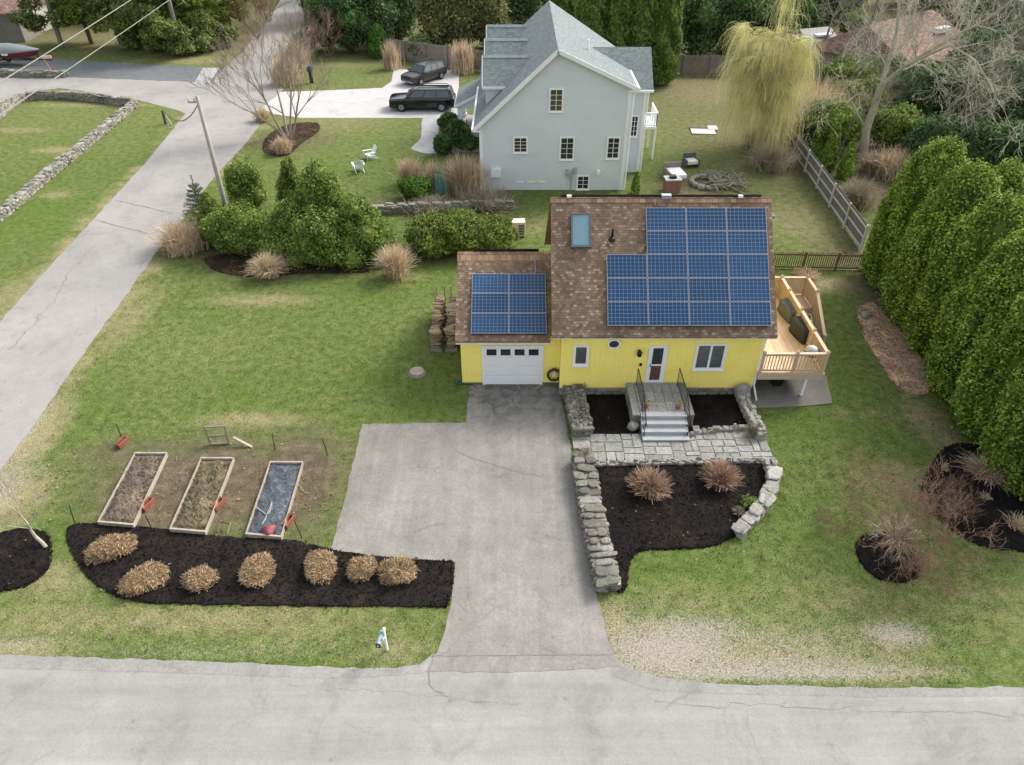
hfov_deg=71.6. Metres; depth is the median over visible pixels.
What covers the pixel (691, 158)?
patio armchair
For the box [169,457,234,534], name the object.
raised bed
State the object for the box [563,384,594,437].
stone wall
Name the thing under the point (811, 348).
kettle grill
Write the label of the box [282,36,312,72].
dry grass clump
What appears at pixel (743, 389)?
garden stone
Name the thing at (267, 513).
garden hose
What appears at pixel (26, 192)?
stone wall
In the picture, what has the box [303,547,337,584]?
clipped bush
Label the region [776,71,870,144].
dry shrub
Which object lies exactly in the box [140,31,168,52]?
roadside bush
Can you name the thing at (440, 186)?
utility box
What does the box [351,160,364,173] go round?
lawn chair
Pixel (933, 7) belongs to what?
evergreen tree
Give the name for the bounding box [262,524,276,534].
plastic sack
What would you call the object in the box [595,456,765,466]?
edging stones
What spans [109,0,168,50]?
roadside tree
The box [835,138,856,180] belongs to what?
pointed evergreen
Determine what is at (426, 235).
broadleaf shrub
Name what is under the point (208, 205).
evergreen shrub
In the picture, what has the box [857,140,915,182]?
dry shrub
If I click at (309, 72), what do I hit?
mailbox
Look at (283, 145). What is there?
dry grass clump
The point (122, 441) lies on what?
garden trough
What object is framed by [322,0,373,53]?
screen evergreen
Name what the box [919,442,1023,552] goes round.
mulch bed
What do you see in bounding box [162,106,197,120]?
pole cable
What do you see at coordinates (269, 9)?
bare shrub
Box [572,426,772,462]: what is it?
flagstone walk
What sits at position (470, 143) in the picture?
clipped shrub
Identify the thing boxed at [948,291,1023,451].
hedge tree
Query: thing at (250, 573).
clipped bush
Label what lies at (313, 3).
screen evergreen
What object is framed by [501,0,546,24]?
dark conifer
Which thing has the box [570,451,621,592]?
stone wall
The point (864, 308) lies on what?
withered plant
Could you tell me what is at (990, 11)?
evergreen tree
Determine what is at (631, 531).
mulch bed
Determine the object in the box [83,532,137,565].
clipped bush
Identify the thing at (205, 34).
roadside bush
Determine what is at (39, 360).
side road
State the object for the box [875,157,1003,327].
hedge tree
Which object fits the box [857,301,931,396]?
bark bed
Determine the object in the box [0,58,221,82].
side drive
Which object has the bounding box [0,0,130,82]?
power line
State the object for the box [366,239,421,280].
dry grass clump
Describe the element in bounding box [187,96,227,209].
utility pole
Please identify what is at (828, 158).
pointed evergreen
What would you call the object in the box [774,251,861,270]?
picket fence
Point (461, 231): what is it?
broadleaf shrub
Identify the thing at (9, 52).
covered boat
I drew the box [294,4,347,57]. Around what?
bare shrub
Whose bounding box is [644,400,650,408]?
flower pot
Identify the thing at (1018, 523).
dry grass clump
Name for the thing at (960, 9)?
evergreen tree
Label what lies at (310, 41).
dry grass clump
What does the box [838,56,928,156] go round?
bare tree
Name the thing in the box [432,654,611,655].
pavement crack
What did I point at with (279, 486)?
raised bed
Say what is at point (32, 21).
roadside tree
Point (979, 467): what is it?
dry grass clump
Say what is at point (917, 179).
hedge tree
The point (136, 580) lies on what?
clipped bush
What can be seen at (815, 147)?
pointed evergreen
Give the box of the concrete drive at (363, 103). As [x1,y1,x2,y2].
[263,69,458,117]
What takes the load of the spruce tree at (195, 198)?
on the ground at (36, 136)
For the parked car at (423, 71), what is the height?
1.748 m
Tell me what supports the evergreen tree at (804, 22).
on the ground at (36, 136)
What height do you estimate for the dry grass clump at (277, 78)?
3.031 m
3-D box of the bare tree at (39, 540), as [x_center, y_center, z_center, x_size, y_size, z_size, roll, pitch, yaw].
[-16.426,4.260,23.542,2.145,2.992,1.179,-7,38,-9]
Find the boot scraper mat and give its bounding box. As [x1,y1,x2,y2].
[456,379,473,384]
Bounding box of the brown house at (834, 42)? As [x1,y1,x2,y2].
[803,9,964,79]
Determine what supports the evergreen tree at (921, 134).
on the ground at (36, 136)
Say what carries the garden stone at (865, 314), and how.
on the bark bed at (898, 363)
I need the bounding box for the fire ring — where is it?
[689,173,720,189]
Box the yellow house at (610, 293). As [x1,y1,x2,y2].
[455,193,777,400]
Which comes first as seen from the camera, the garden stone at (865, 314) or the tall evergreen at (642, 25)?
the garden stone at (865, 314)
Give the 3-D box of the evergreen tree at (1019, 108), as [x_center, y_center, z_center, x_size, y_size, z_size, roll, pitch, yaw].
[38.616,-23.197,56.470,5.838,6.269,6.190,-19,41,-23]
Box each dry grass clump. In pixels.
[140,213,209,258]
[239,248,292,279]
[250,105,269,122]
[262,50,306,86]
[268,134,295,155]
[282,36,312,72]
[285,25,318,53]
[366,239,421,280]
[380,39,404,70]
[390,155,424,179]
[421,156,444,191]
[433,149,493,198]
[441,154,469,194]
[444,37,477,75]
[952,449,1012,492]
[999,510,1023,532]
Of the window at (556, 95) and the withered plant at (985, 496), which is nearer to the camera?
the withered plant at (985, 496)
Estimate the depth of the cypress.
47.23 m
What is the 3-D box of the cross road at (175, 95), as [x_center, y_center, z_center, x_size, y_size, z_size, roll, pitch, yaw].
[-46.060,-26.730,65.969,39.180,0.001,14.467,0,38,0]
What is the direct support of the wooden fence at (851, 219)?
on the ground at (36, 136)
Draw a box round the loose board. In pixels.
[232,436,252,447]
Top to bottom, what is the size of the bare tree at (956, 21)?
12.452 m
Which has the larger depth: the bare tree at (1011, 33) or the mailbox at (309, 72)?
the mailbox at (309, 72)
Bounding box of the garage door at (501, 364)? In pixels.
[481,345,543,384]
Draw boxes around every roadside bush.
[113,28,145,49]
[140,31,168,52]
[161,30,200,56]
[188,26,216,52]
[210,21,238,48]
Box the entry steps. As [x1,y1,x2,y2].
[625,368,694,441]
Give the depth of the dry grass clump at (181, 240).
40.69 m
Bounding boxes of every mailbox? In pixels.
[41,55,51,69]
[306,65,313,82]
[375,627,387,650]
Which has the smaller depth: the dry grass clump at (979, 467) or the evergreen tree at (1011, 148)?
the dry grass clump at (979, 467)
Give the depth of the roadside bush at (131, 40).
78.52 m
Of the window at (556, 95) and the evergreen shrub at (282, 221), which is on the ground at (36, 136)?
the evergreen shrub at (282, 221)
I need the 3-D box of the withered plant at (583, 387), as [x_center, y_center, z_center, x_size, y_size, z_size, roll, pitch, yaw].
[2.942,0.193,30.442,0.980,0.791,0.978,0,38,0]
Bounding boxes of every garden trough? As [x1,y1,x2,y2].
[114,435,129,448]
[138,496,155,511]
[210,496,226,511]
[280,513,295,529]
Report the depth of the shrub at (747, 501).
25.46 m
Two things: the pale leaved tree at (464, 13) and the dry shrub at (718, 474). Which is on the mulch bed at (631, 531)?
the dry shrub at (718, 474)
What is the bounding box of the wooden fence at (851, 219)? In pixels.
[771,114,868,250]
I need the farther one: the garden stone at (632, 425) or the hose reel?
the hose reel
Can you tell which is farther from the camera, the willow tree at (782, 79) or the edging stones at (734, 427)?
the willow tree at (782, 79)
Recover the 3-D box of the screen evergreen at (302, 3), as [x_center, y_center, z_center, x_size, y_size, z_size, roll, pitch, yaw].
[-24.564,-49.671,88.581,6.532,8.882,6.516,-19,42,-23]
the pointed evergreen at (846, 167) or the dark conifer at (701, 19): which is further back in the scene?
the dark conifer at (701, 19)
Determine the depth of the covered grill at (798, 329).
31.46 m
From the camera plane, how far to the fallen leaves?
27.50 m
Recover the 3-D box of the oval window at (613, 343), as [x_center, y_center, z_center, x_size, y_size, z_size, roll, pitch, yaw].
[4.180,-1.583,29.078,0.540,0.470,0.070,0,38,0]
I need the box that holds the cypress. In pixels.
[631,171,640,193]
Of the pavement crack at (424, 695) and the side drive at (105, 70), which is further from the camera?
the side drive at (105, 70)
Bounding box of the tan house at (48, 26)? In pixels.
[30,0,58,30]
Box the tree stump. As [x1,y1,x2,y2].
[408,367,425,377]
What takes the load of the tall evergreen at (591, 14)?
on the ground at (36, 136)
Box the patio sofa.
[662,161,686,178]
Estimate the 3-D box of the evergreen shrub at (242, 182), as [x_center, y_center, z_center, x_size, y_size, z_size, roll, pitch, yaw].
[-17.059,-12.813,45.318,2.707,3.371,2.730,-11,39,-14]
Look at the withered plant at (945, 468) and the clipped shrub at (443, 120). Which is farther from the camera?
the clipped shrub at (443, 120)
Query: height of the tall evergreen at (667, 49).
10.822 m
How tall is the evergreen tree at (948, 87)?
5.444 m
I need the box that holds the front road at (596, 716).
[0,654,1023,764]
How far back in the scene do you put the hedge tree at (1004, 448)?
25.45 m
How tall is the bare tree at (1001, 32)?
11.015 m
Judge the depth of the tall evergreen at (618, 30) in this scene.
64.50 m
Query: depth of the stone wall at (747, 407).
29.12 m
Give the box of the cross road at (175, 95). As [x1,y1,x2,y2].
[0,77,209,113]
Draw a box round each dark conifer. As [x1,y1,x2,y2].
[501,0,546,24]
[539,0,550,7]
[678,0,732,56]
[708,0,771,55]
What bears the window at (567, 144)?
in the grey house at (554, 96)
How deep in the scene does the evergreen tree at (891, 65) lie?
63.56 m
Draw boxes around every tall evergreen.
[551,0,579,20]
[575,0,609,38]
[604,0,633,46]
[629,0,660,70]
[651,0,683,84]
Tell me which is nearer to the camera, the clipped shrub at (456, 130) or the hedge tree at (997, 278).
the hedge tree at (997, 278)
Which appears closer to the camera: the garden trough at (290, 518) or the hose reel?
the garden trough at (290, 518)
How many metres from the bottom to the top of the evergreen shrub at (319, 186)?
5.185 m
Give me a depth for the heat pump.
42.23 m
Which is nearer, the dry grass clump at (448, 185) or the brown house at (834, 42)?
the dry grass clump at (448, 185)
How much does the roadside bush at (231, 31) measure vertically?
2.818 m
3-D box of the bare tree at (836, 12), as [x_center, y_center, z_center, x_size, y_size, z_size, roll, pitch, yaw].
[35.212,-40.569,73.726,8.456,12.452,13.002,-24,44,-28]
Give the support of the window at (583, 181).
in the grey house at (554, 96)
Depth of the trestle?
24.62 m
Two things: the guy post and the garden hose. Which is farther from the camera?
the guy post
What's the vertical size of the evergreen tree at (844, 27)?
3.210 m
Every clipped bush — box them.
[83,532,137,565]
[116,559,170,597]
[180,563,219,593]
[237,551,276,588]
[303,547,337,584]
[345,554,378,582]
[376,554,419,585]
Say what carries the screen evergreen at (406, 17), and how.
on the ground at (36, 136)
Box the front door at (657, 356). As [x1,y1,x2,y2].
[644,345,668,382]
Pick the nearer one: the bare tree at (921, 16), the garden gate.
the garden gate
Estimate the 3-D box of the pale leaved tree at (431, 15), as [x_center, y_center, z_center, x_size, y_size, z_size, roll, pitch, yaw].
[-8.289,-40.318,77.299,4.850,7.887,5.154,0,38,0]
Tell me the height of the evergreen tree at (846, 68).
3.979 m
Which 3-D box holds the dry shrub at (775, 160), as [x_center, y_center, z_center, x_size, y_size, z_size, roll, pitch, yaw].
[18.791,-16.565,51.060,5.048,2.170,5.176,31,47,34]
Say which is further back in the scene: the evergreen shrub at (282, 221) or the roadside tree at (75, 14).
the roadside tree at (75, 14)
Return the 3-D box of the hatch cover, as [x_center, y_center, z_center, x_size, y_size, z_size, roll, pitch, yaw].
[15.642,-20.593,57.910,2.300,0.160,1.800,2,38,3]
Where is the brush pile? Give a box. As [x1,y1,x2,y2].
[701,167,751,193]
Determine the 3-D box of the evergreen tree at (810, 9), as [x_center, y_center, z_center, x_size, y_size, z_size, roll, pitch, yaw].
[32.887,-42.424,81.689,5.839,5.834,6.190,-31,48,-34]
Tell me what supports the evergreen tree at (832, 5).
on the ground at (36, 136)
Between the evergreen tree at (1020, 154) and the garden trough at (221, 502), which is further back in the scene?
the evergreen tree at (1020, 154)
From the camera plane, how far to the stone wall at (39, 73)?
70.49 m
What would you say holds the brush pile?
on the ground at (36, 136)
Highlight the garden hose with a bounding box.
[256,502,271,523]
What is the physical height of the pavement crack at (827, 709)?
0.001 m
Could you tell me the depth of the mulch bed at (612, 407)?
29.59 m
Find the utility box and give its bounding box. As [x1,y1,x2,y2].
[434,170,450,193]
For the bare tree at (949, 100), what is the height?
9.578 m
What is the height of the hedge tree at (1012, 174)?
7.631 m
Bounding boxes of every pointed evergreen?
[808,127,822,157]
[818,121,841,171]
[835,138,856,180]
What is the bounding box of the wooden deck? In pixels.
[756,275,830,395]
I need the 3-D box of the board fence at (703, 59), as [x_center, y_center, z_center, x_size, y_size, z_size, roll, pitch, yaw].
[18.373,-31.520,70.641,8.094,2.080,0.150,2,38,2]
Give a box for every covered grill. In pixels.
[777,298,796,323]
[788,316,816,344]
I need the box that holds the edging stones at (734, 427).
[683,423,749,436]
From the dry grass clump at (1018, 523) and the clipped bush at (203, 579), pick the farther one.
the dry grass clump at (1018, 523)
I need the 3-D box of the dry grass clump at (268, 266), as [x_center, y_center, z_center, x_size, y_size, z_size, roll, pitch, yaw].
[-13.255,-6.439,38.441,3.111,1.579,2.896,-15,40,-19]
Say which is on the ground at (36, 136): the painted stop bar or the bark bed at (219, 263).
the bark bed at (219, 263)
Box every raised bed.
[97,452,167,527]
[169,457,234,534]
[245,461,303,539]
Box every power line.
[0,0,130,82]
[0,0,168,114]
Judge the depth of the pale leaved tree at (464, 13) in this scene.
76.47 m
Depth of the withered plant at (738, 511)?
25.16 m
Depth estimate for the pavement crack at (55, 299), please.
37.27 m
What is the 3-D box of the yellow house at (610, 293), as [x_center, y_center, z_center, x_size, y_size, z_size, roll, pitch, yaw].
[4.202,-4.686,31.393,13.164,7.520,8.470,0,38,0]
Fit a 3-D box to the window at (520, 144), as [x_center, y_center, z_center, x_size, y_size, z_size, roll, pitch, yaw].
[0.553,-15.520,46.465,1.054,1.125,0.130,0,38,0]
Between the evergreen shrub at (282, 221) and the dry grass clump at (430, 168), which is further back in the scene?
the dry grass clump at (430, 168)
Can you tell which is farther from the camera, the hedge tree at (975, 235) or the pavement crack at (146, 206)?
the pavement crack at (146, 206)
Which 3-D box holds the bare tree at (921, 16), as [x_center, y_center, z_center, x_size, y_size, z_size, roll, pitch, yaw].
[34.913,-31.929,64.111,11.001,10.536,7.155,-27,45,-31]
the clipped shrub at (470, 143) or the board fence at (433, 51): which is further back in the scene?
the board fence at (433, 51)
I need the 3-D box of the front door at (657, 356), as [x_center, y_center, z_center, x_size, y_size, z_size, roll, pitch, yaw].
[6.038,-0.758,29.690,0.772,1.906,0.130,0,38,0]
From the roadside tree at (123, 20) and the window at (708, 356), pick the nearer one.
the window at (708, 356)
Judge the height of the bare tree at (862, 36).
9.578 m
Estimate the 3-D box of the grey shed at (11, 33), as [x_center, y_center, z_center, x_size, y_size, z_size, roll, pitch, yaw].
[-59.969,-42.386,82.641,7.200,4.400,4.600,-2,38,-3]
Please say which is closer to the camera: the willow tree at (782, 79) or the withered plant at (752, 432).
the withered plant at (752, 432)
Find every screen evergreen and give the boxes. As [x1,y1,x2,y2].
[297,0,307,13]
[303,0,338,49]
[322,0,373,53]
[354,0,399,45]
[389,0,417,39]
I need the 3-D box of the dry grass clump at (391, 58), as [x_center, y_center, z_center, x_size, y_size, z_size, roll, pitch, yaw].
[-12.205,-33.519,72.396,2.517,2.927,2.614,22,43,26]
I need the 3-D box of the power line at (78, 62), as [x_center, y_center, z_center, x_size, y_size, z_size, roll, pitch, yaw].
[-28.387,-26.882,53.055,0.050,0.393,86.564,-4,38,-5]
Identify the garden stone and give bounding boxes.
[627,420,639,430]
[734,383,750,397]
[861,310,871,318]
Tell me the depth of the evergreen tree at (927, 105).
56.90 m
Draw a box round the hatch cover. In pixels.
[688,126,717,134]
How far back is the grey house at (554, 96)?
46.80 m
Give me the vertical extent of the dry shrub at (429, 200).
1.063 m
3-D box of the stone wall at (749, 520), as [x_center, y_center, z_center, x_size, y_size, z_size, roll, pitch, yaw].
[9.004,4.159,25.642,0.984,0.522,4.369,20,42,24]
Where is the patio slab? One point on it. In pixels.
(785, 394)
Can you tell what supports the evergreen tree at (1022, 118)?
on the ground at (36, 136)
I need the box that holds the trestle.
[217,521,230,533]
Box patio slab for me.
[750,375,831,408]
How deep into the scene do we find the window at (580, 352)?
29.43 m
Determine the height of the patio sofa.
0.850 m
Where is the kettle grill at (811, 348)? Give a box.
[805,345,818,364]
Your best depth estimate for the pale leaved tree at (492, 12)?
76.87 m
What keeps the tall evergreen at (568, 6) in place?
on the ground at (36, 136)
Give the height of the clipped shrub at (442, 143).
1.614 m
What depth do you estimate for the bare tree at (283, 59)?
53.90 m
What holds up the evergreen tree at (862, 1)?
on the ground at (36, 136)
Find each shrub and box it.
[196,190,221,250]
[197,197,269,255]
[218,0,289,39]
[222,155,268,209]
[251,0,278,21]
[256,197,309,270]
[273,156,302,212]
[284,157,350,262]
[287,206,349,268]
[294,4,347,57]
[334,191,397,272]
[364,23,388,58]
[396,173,434,200]
[401,192,456,216]
[401,210,452,257]
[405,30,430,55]
[432,133,452,154]
[437,111,457,134]
[440,206,482,255]
[445,115,473,146]
[449,180,519,215]
[457,134,478,151]
[474,212,520,248]
[625,462,674,503]
[697,456,743,491]
[729,122,788,153]
[740,493,757,508]
[742,137,802,175]
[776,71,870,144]
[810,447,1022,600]
[825,173,883,212]
[855,144,895,178]
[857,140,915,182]
[921,466,987,528]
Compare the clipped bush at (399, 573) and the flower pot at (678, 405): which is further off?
the flower pot at (678, 405)
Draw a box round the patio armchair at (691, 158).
[681,152,699,167]
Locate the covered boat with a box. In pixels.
[0,43,51,61]
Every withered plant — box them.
[572,382,588,395]
[574,445,595,457]
[731,505,745,517]
[744,423,764,438]
[789,265,821,278]
[856,305,873,313]
[940,462,949,471]
[979,490,993,501]
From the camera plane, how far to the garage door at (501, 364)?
30.58 m
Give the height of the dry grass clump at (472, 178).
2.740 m
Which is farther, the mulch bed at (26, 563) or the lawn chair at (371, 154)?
the lawn chair at (371, 154)
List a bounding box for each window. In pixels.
[512,137,527,153]
[548,88,563,112]
[558,137,574,160]
[572,345,589,366]
[575,175,589,190]
[605,137,620,159]
[607,339,620,348]
[630,115,639,137]
[691,343,727,370]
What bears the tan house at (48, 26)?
on the ground at (36, 136)
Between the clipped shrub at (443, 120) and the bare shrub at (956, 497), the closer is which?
the bare shrub at (956, 497)
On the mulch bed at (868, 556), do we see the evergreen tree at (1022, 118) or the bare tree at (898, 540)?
the bare tree at (898, 540)
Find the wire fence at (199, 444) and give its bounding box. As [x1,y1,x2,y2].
[67,425,327,537]
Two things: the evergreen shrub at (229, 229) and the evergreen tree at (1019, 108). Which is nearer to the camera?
the evergreen shrub at (229, 229)
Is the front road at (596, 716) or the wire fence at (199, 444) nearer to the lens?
the front road at (596, 716)
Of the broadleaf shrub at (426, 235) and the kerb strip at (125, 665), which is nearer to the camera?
the kerb strip at (125, 665)
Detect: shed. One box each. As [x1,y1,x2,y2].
[0,0,40,42]
[793,27,836,61]
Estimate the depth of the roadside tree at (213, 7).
78.73 m
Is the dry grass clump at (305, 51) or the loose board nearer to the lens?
the loose board
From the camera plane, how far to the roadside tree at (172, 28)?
74.74 m
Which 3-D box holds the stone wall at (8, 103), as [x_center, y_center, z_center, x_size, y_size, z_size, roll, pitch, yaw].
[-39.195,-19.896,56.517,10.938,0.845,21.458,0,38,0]
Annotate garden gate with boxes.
[203,425,229,445]
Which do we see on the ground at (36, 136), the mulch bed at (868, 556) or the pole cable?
the mulch bed at (868, 556)
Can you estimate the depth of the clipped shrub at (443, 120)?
56.32 m
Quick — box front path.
[411,116,438,153]
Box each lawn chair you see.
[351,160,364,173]
[362,144,378,160]
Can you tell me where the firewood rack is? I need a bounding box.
[429,285,457,351]
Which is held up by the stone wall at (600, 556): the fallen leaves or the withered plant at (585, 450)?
the withered plant at (585, 450)
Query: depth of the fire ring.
48.63 m
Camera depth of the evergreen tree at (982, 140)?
47.84 m
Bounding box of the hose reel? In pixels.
[547,368,558,380]
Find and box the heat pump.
[511,218,524,237]
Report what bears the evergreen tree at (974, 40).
on the ground at (36, 136)
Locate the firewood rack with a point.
(439, 328)
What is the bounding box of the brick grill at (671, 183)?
[663,174,681,192]
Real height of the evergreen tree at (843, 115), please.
4.043 m
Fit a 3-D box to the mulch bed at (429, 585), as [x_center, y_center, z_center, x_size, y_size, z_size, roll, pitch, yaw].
[-8.777,6.207,23.296,13.910,0.216,3.078,4,38,5]
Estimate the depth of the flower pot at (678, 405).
28.80 m
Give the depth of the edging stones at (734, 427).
28.64 m
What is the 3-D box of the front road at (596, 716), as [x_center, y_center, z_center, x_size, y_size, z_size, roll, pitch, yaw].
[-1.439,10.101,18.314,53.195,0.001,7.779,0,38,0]
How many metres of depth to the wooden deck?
31.11 m
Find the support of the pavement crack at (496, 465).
on the driveway
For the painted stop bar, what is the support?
on the side drive at (105, 70)
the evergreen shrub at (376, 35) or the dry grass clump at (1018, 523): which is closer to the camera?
the dry grass clump at (1018, 523)
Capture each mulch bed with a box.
[0,527,52,591]
[65,522,454,608]
[586,394,639,436]
[595,458,765,593]
[687,394,746,431]
[855,531,920,583]
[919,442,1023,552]
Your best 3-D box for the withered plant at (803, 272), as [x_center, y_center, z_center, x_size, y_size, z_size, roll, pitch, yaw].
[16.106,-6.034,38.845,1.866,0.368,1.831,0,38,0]
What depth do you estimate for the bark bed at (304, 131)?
57.01 m
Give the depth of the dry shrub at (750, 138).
54.17 m
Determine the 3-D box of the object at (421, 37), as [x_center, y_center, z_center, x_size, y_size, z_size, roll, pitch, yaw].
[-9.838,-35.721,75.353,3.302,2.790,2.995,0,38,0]
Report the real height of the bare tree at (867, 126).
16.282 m
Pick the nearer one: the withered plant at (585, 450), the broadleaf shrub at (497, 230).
the withered plant at (585, 450)
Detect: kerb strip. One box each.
[0,655,423,678]
[611,662,1023,697]
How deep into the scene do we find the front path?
57.04 m
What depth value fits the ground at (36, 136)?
29.21 m
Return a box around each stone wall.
[0,68,68,77]
[0,90,131,120]
[0,99,137,221]
[371,199,515,214]
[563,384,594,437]
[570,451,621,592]
[732,457,782,539]
[736,392,766,440]
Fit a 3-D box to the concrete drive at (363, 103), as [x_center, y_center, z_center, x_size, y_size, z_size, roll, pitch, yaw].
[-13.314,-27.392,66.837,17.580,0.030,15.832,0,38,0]
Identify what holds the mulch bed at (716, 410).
on the ground at (36, 136)
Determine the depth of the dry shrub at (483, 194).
46.09 m
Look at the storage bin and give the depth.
30.98 m
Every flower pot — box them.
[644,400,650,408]
[675,400,684,408]
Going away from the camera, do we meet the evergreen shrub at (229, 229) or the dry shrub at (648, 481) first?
the dry shrub at (648, 481)
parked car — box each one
[389,83,455,111]
[401,57,446,84]
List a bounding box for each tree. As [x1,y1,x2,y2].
[0,475,48,547]
[7,0,73,46]
[43,0,110,43]
[78,0,132,47]
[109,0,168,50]
[128,0,212,41]
[165,0,233,29]
[178,175,205,231]
[184,0,338,137]
[212,0,250,27]
[413,0,451,45]
[439,0,480,46]
[471,0,511,45]
[703,0,825,156]
[743,0,789,48]
[768,3,811,46]
[776,0,1023,162]
[788,0,824,28]
[794,93,870,151]
[814,0,871,38]
[815,0,856,21]
[821,52,880,90]
[822,0,939,73]
[830,74,893,118]
[837,9,870,32]
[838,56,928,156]
[839,11,929,105]
[853,0,866,9]
[857,0,947,60]
[859,132,970,292]
[867,51,905,80]
[869,100,927,150]
[870,0,894,23]
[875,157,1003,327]
[884,54,951,118]
[898,111,969,158]
[900,187,1023,362]
[906,0,976,34]
[912,0,939,11]
[921,228,1023,403]
[928,58,987,124]
[933,22,1023,125]
[935,41,1023,129]
[938,0,977,30]
[941,0,1023,119]
[943,0,1014,38]
[943,24,1015,72]
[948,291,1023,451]
[949,112,1005,168]
[961,0,1023,42]
[961,50,1023,125]
[973,360,1023,500]
[985,3,1023,125]
[987,117,1023,170]
[991,155,1023,200]
[995,18,1023,62]
[1014,137,1023,163]
[1015,89,1023,128]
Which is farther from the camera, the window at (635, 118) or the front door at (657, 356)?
the window at (635, 118)
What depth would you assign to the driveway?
24.96 m
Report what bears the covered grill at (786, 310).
on the wooden deck
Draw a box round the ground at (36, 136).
[0,0,1023,688]
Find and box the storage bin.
[770,380,783,385]
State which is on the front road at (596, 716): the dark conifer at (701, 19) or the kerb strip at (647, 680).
the kerb strip at (647, 680)
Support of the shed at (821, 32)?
on the ground at (36, 136)
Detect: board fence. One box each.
[383,37,483,70]
[677,54,737,75]
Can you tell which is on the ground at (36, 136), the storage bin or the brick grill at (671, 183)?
the brick grill at (671, 183)
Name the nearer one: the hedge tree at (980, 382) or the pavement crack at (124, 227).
the hedge tree at (980, 382)
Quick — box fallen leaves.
[1,250,1017,682]
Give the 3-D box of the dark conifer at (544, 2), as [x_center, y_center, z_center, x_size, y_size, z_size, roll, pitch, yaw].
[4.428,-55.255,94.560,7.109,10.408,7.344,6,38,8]
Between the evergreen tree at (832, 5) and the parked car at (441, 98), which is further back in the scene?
the evergreen tree at (832, 5)
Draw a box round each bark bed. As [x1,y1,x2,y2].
[204,254,368,276]
[262,122,319,155]
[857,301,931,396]
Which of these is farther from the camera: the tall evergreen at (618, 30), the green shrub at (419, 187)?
the tall evergreen at (618, 30)
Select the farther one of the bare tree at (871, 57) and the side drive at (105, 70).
the side drive at (105, 70)
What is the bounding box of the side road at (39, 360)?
[0,0,306,470]
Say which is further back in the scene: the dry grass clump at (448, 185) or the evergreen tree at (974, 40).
the evergreen tree at (974, 40)
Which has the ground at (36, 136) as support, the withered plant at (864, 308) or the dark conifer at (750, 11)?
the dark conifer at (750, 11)
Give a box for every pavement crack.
[9,246,93,348]
[95,219,154,234]
[117,200,172,213]
[330,688,511,704]
[429,656,444,693]
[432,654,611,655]
[455,448,539,476]
[640,698,1023,716]
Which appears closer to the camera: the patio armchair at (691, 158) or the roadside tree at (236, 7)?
the patio armchair at (691, 158)
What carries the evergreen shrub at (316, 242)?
on the ground at (36, 136)
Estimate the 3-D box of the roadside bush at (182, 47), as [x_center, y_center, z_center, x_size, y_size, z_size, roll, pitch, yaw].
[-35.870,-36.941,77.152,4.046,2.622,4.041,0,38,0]
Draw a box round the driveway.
[331,384,621,672]
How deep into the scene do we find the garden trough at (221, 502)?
25.52 m
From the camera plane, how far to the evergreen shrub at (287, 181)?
43.57 m
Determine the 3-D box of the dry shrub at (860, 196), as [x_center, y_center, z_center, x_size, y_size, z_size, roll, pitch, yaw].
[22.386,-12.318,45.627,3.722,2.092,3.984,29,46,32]
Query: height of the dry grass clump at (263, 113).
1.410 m
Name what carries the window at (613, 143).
in the grey house at (554, 96)
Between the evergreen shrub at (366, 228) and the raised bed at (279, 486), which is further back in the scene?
the evergreen shrub at (366, 228)
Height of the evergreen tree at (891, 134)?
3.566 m
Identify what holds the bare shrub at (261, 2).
on the ground at (36, 136)
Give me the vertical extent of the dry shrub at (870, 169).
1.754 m
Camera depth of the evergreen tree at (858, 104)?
56.14 m
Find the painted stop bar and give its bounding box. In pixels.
[194,68,217,84]
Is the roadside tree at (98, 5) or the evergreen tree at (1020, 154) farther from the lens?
the roadside tree at (98, 5)
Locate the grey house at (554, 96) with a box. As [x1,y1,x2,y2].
[451,0,658,190]
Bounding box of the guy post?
[161,110,171,125]
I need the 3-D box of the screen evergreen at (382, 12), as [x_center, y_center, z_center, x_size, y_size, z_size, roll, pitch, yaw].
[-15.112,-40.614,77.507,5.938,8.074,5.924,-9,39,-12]
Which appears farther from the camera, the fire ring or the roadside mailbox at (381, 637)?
the fire ring
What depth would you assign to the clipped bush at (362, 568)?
23.03 m
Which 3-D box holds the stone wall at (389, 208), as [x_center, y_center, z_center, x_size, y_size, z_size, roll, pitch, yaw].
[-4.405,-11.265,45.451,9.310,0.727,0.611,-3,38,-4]
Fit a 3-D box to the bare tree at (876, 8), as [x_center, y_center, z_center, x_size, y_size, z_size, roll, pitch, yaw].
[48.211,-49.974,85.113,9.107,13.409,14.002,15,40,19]
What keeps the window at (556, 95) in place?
in the grey house at (554, 96)
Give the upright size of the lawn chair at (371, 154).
1.031 m
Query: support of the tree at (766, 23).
on the ground at (36, 136)
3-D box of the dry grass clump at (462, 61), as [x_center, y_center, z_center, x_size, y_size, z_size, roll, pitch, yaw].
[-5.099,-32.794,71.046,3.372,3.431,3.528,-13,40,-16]
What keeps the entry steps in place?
on the ground at (36, 136)

